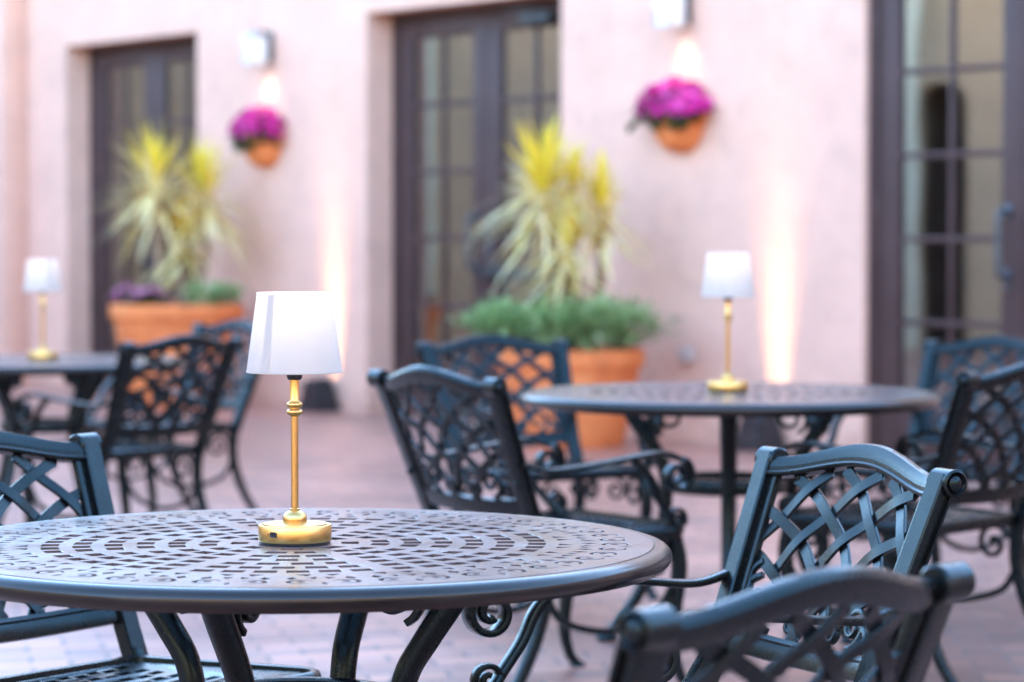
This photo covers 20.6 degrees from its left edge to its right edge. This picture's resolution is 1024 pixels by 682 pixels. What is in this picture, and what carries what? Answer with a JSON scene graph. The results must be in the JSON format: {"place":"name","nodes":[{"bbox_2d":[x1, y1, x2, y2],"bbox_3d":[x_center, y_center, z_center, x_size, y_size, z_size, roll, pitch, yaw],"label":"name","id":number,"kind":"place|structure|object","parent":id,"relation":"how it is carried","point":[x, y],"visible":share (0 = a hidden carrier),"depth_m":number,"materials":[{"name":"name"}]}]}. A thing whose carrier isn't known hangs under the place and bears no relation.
{"place":"outdoors","nodes":[
{"label":"outdoors","id":0,"kind":"place"},
{"bbox_2d":[0,384,1015,681],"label":"brick paved ground","id":1,"kind":"structure","parent":0,"point":[348,460],"depth_m":11.89,"materials":[{"name":"brick"}]},
{"bbox_2d":[0,354,194,523],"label":"cafe table","id":2,"kind":"object","parent":1,"relation":"on","point":[77,371],"visible":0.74,"depth_m":11.23,"materials":[{"name":"brown metal"}]},
{"bbox_2d":[23,259,61,359],"bbox_3d":[-1.897,-0.128,11.383,0.156,0.406,0.156,1,2,21],"label":"table lamp","id":3,"kind":"object","parent":2,"relation":"on","point":[42,277],"visible":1,"depth_m":11.33,"materials":[{"name":"white fabric"}]},
{"bbox_2d":[11,334,243,522],"bbox_3d":[-1.450,0.400,10.614,0.708,0.867,0.641,2,3,41],"label":"cafe armchair","id":4,"kind":"object","parent":1,"relation":"on","point":[125,444],"visible":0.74,"depth_m":10.51,"materials":[{"name":"brown metal"}]},
{"bbox_2d":[0,431,320,681],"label":"cafe armchair","id":5,"kind":"object","parent":1,"relation":"on","point":[82,454],"visible":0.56,"depth_m":5.30,"materials":[{"name":"black metal"}]},
{"bbox_2d":[84,319,259,511],"bbox_3d":[-1.434,0.348,12.029,0.708,0.867,0.641,-2,3,-41],"label":"cafe armchair","id":6,"kind":"object","parent":1,"relation":"on","point":[238,402],"visible":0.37,"depth_m":11.97,"materials":[{"name":"brown metal"}]},
{"bbox_2d":[109,302,243,409],"bbox_3d":[-2.417,0.103,20.318,0.960,0.745,0.960,0,2,0],"label":"bowl planter","id":7,"kind":"object","parent":1,"relation":"on","point":[137,324],"visible":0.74,"depth_m":19.92,"materials":[{"name":"ceramic"}]},
{"bbox_2d":[108,283,170,304],"bbox_3d":[-2.662,-0.305,20.119,0.545,0.215,0.354,2,3,36],"label":"pink bedding plant","id":8,"kind":"object","parent":7,"relation":"on","point":[139,295],"visible":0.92,"depth_m":20.08,"materials":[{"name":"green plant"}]},
{"bbox_2d":[85,118,278,304],"bbox_3d":[-2.382,-0.901,20.269,1.459,1.454,1.194,0,2,0],"label":"dracaena plant","id":9,"kind":"object","parent":7,"relation":"on","point":[207,183],"visible":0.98,"depth_m":20.25,"materials":[{"name":"yellow plant"}]},
{"bbox_2d":[179,278,247,307],"bbox_3d":[-2.119,-0.331,20.151,0.427,0.256,0.659,1,2,29],"label":"green bedding plant","id":10,"kind":"object","parent":7,"relation":"on","point":[214,297],"visible":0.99,"depth_m":20.07,"materials":[{"name":"green plant"}]},
{"bbox_2d":[299,377,340,412],"bbox_3d":[-1.361,0.377,19.779,0.235,0.238,0.230,-2,3,-37],"label":"uplight","id":11,"kind":"object","parent":1,"relation":"on","point":[318,395],"visible":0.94,"depth_m":19.71,"materials":[{"name":"black plastic"}]},
{"bbox_2d":[0,508,671,681],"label":"cafe table","id":12,"kind":"object","parent":1,"relation":"on","point":[225,574],"visible":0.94,"depth_m":4.36,"materials":[{"name":"black metal"}]},
{"bbox_2d":[246,291,342,545],"bbox_3d":[-0.352,0.124,4.560,0.156,0.406,0.156,0,2,0],"label":"table lamp","id":13,"kind":"object","parent":12,"relation":"on","point":[294,337],"visible":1,"depth_m":4.51,"materials":[{"name":"white fabric"}]},
{"bbox_2d":[0,0,1023,466],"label":"stucco building","id":14,"kind":"structure","parent":1,"relation":"on","point":[848,174],"depth_m":18.32,"materials":[{"name":"pink paint"}]},
{"bbox_2d":[89,36,197,386],"bbox_3d":[-2.818,-0.979,22.211,0.168,2.768,2.046,-2,3,-37],"label":"french door","id":15,"kind":"structure","parent":14,"relation":"in","point":[151,81],"depth_m":22.57,"materials":[{"name":"brown metal"}]},
{"bbox_2d":[227,105,286,166],"bbox_3d":[-1.886,-1.484,20.399,0.287,0.446,0.653,-2,3,-37],"label":"wall flower pot","id":16,"kind":"object","parent":14,"relation":"attached to","point":[264,150],"depth_m":20.30,"materials":[{"name":"ceramic"}]},
{"bbox_2d":[241,29,272,64],"bbox_3d":[-1.835,-2.123,20.345,0.204,0.252,0.150,-2,3,-37],"label":"wall sconce","id":17,"kind":"object","parent":14,"relation":"attached to","point":[257,47],"depth_m":20.30,"materials":[{"name":"silver metal"}]},
{"bbox_2d":[392,0,560,418],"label":"french door","id":18,"kind":"structure","parent":14,"relation":"in","point":[462,77],"depth_m":19.02,"materials":[{"name":"brown metal"}]},
{"bbox_2d":[624,75,713,151],"bbox_3d":[0.939,-1.354,16.737,0.279,0.456,0.662,-2,3,-37],"label":"wall flower pot","id":19,"kind":"object","parent":14,"relation":"attached to","point":[683,103],"depth_m":16.65,"materials":[{"name":"ceramic"}]},
{"bbox_2d":[654,0,691,27],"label":"wall sconce","id":20,"kind":"object","parent":14,"relation":"attached to","point":[673,13],"depth_m":16.66,"materials":[{"name":"silver metal"}]},
{"bbox_2d":[679,347,694,363],"bbox_3d":[1.042,0.086,16.795,0.055,0.100,0.100,-2,3,-37],"label":"wall outlet","id":21,"kind":"object","parent":14,"relation":"attached to","point":[686,355],"depth_m":16.76,"materials":[{"name":"plastic"}]},
{"bbox_2d":[867,0,1023,466],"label":"french door","id":22,"kind":"structure","parent":14,"relation":"in","point":[946,216],"depth_m":15.25,"materials":[{"name":"brown metal"}]},
{"bbox_2d":[366,365,695,681],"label":"cafe armchair","id":23,"kind":"object","parent":1,"relation":"on","point":[522,487],"visible":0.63,"depth_m":7.26,"materials":[{"name":"brown metal"}]},
{"bbox_2d":[415,334,663,608],"bbox_3d":[0.087,0.420,9.466,0.641,0.867,0.708,-1,2,-30],"label":"cafe armchair","id":24,"kind":"object","parent":1,"relation":"on","point":[556,350],"visible":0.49,"depth_m":9.65,"materials":[{"name":"brown metal"}]},
{"bbox_2d":[496,346,644,448],"bbox_3d":[0.341,0.329,16.573,0.880,0.570,0.880,0,2,0],"label":"terracotta planter","id":25,"kind":"object","parent":1,"relation":"on","point":[605,364],"visible":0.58,"depth_m":16.27,"materials":[{"name":"ceramic"}]},
{"bbox_2d":[460,112,660,350],"bbox_3d":[0.296,-0.609,16.476,1.304,1.468,1.099,0,2,0],"label":"dracaena plant","id":26,"kind":"object","parent":25,"relation":"on","point":[543,170],"visible":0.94,"depth_m":16.44,"materials":[{"name":"yellow plant"}]},
{"bbox_2d":[448,287,687,350],"bbox_3d":[0.322,-0.131,16.432,1.231,0.405,1.166,-1,3,-35],"label":"trailing greenery","id":27,"kind":"object","parent":25,"relation":"on","point":[501,317],"visible":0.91,"depth_m":16.26,"materials":[{"name":"green plant"}]},
{"bbox_2d":[461,443,967,681],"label":"cafe armchair","id":28,"kind":"object","parent":1,"relation":"on","point":[937,490],"visible":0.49,"depth_m":4.87,"materials":[{"name":"brown metal"}]},
{"bbox_2d":[520,382,940,643],"bbox_3d":[0.633,0.513,8.214,1.222,0.730,1.222,0,2,5],"label":"cafe table","id":29,"kind":"object","parent":1,"relation":"on","point":[825,404],"visible":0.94,"depth_m":8.01,"materials":[{"name":"brown metal"}]},
{"bbox_2d":[701,252,754,392],"bbox_3d":[0.628,-0.055,8.193,0.156,0.406,0.156,-2,3,-36],"label":"table lamp","id":30,"kind":"object","parent":29,"relation":"on","point":[728,276],"visible":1,"depth_m":8.14,"materials":[{"name":"white fabric"}]},
{"bbox_2d":[738,417,784,451],"bbox_3d":[1.419,0.510,16.155,0.235,0.238,0.230,-2,3,-37],"label":"uplight","id":31,"kind":"object","parent":1,"relation":"on","point":[755,434],"visible":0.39,"depth_m":16.09,"materials":[{"name":"black plastic"}]},
{"bbox_2d":[607,561,975,681],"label":"cafe armchair","id":32,"kind":"object","parent":1,"relation":"on","point":[651,639],"visible":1,"depth_m":3.06,"materials":[{"name":"brown metal"}]},
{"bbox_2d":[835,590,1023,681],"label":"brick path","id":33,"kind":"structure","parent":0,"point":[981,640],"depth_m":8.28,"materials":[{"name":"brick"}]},
{"bbox_2d":[778,362,1023,681],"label":"cafe armchair","id":34,"kind":"object","parent":33,"relation":"on","point":[961,417],"visible":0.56,"depth_m":7.48,"materials":[{"name":"black metal"}]},
{"bbox_2d":[807,336,1023,566],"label":"cafe armchair","id":35,"kind":"object","parent":33,"relation":"on","point":[933,353],"visible":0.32,"depth_m":9.65,"materials":[{"name":"black metal"}]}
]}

